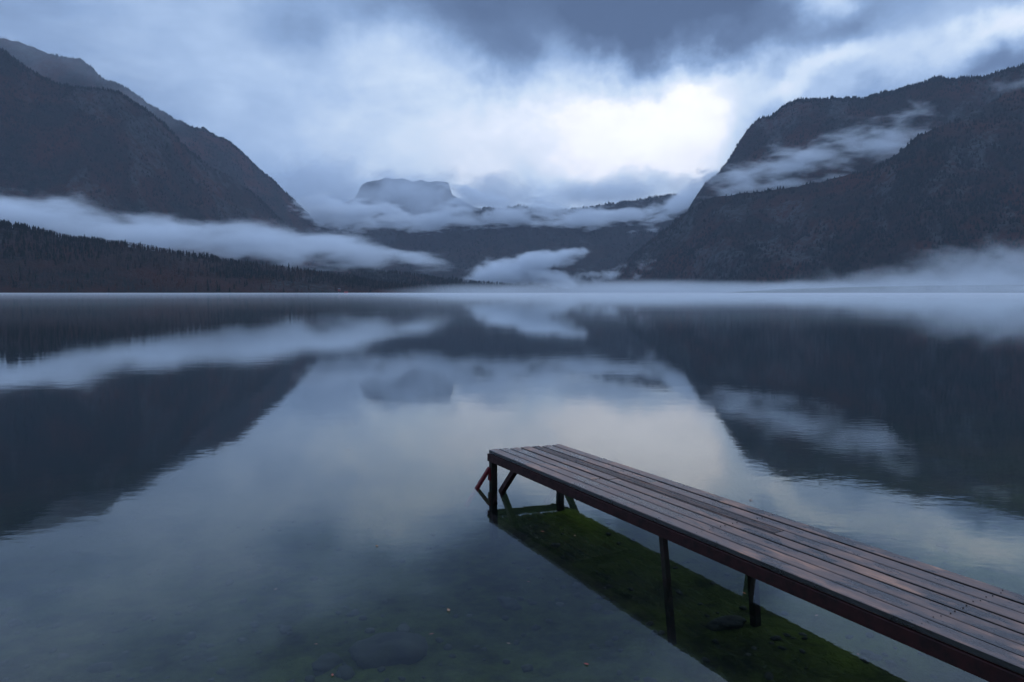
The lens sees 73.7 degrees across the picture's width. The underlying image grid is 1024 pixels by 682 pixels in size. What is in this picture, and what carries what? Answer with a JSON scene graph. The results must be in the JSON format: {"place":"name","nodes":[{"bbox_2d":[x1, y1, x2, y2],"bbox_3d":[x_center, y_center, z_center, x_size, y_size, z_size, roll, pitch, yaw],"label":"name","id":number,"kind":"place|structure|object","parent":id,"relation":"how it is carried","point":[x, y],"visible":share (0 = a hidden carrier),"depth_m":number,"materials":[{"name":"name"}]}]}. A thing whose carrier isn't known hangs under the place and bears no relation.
{"place":"outdoors","nodes":[
{"label":"outdoors","id":0,"kind":"place"},
{"bbox_2d":[0,48,351,270],"bbox_3d":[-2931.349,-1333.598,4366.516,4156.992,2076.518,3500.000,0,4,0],"label":"mountain","id":1,"kind":"structure","parent":0,"point":[75,178],"depth_m":3875.18,"materials":[{"name":"grey stone"}]},
{"bbox_2d":[0,47,362,269],"bbox_3d":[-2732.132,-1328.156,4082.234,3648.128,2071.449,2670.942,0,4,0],"label":"forest","id":2,"kind":"object","parent":1,"relation":"on","point":[46,79],"visible":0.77,"depth_m":3919.05,"materials":[{"name":"green plant"}]},
{"bbox_2d":[0,38,352,260],"bbox_3d":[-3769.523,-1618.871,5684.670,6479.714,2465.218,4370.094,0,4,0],"label":"mountain","id":3,"kind":"structure","parent":0,"point":[47,63],"depth_m":6017.68,"materials":[{"name":"grey stone"}]},
{"bbox_2d":[0,37,354,261],"bbox_3d":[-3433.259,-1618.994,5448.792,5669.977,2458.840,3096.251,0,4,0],"label":"forest","id":4,"kind":"object","parent":3,"relation":"on","point":[203,128],"visible":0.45,"depth_m":6136.63,"materials":[{"name":"green plant"}]},
{"bbox_2d":[0,228,436,292],"bbox_3d":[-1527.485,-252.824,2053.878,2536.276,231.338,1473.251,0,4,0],"label":"hill","id":5,"kind":"structure","parent":0,"point":[92,273],"depth_m":1732.24,"materials":[{"name":"black plant"}]},
{"bbox_2d":[0,220,438,292],"bbox_3d":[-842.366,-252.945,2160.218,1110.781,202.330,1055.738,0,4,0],"label":"forest","id":6,"kind":"object","parent":5,"relation":"on","point":[233,271],"visible":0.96,"depth_m":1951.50,"materials":[{"name":"green plant"}]},
{"bbox_2d":[300,177,475,230],"bbox_3d":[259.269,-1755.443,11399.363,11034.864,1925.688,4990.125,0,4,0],"label":"mountain","id":7,"kind":"structure","parent":0,"point":[386,199],"depth_m":10963.34,"materials":[{"name":"grey stone"}]},
{"bbox_2d":[316,269,576,292],"bbox_3d":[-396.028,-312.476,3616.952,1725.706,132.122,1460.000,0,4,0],"label":"hill","id":8,"kind":"structure","parent":0,"point":[428,285],"depth_m":3419.99,"materials":[{"name":"black plant"}]},
{"bbox_2d":[295,264,587,292],"bbox_3d":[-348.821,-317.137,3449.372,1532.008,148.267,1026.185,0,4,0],"label":"forest","id":9,"kind":"object","parent":8,"relation":"on","point":[470,288],"visible":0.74,"depth_m":3454.46,"materials":[{"name":"green plant"}]},
{"bbox_2d":[0,408,1023,681],"bbox_3d":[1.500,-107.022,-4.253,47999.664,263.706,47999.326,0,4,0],"label":"lake bed","id":10,"kind":"object","parent":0,"point":[406,480],"visible":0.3,"depth_m":6.90,"materials":[{"name":"grey liquid"}]},
{"bbox_2d":[312,652,342,672],"bbox_3d":[-1.161,2.021,4.283,0.123,0.093,0.219,2,5,30],"label":"boulder","id":11,"kind":"object","parent":10,"relation":"on","point":[327,662],"visible":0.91,"depth_m":4.24,"materials":[{"name":"stone"}]},
{"bbox_2d":[348,631,427,669],"bbox_3d":[-0.800,2.010,4.416,0.507,0.194,0.314,-1,4,-16],"label":"boulder","id":12,"kind":"object","parent":10,"relation":"on","point":[387,649],"visible":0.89,"depth_m":4.33,"materials":[{"name":"stone"}]},
{"bbox_2d":[0,517,1023,681],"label":"pebbles","id":13,"kind":"object","parent":10,"relation":"on","point":[345,672],"visible":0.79,"depth_m":4.77,"materials":[{"name":"stone"}]},
{"bbox_2d":[705,615,746,630],"bbox_3d":[1.494,1.968,4.746,0.324,0.074,0.150,-2,5,-26],"label":"boulder","id":14,"kind":"object","parent":10,"relation":"on","point":[726,622],"visible":1,"depth_m":4.71,"materials":[{"name":"stone"}]},
{"bbox_2d":[464,444,1023,681],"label":"jetty","id":15,"kind":"object","parent":10,"relation":"on","point":[971,626],"visible":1,"depth_m":3.90,"materials":[{"name":"brown wood"}]},
{"bbox_2d":[0,293,1023,435],"bbox_3d":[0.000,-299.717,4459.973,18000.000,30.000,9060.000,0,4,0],"label":"lake water","id":16,"kind":"structure","parent":0,"point":[71,361],"depth_m":20.65,"materials":[{"name":"liquid"}]},
{"bbox_2d":[0,0,1023,209],"label":"sky","id":17,"kind":"structure","parent":0,"point":[554,104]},
{"bbox_2d":[339,195,691,292],"bbox_3d":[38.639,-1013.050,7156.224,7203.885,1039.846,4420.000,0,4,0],"label":"mountain","id":18,"kind":"structure","parent":0,"point":[602,246],"depth_m":6255.02,"materials":[{"name":"grey stone"}]},
{"bbox_2d":[336,193,692,287],"bbox_3d":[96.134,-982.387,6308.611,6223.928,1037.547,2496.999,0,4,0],"label":"forest","id":19,"kind":"object","parent":18,"relation":"on","point":[609,204],"visible":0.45,"depth_m":6578.55,"materials":[{"name":"green plant"}]},
{"bbox_2d":[601,80,1023,292],"bbox_3d":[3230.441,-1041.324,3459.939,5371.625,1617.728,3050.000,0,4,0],"label":"mountain","id":20,"kind":"structure","parent":0,"point":[775,209],"depth_m":3219.36,"materials":[{"name":"grey stone"}]},
{"bbox_2d":[603,80,1023,292],"bbox_3d":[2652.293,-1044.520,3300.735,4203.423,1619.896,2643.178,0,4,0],"label":"forest","id":21,"kind":"object","parent":20,"relation":"on","point":[983,198],"visible":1,"depth_m":3152.32,"materials":[{"name":"green plant"}]},
{"bbox_2d":[692,65,1023,206],"bbox_3d":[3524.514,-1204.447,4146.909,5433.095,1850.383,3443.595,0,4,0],"label":"mountain","id":22,"kind":"structure","parent":0,"point":[764,126],"depth_m":4425.20,"materials":[{"name":"grey stone"}]},
{"bbox_2d":[688,62,1023,209],"bbox_3d":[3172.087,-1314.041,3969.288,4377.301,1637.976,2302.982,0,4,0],"label":"forest","id":23,"kind":"object","parent":22,"relation":"on","point":[938,78],"visible":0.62,"depth_m":4450.52,"materials":[{"name":"green plant"}]},
{"bbox_2d":[724,285,1023,292],"bbox_3d":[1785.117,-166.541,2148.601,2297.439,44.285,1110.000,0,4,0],"label":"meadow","id":24,"kind":"structure","parent":0,"point":[966,289],"depth_m":2117.40,"materials":[{"name":"green plant"}]}
]}

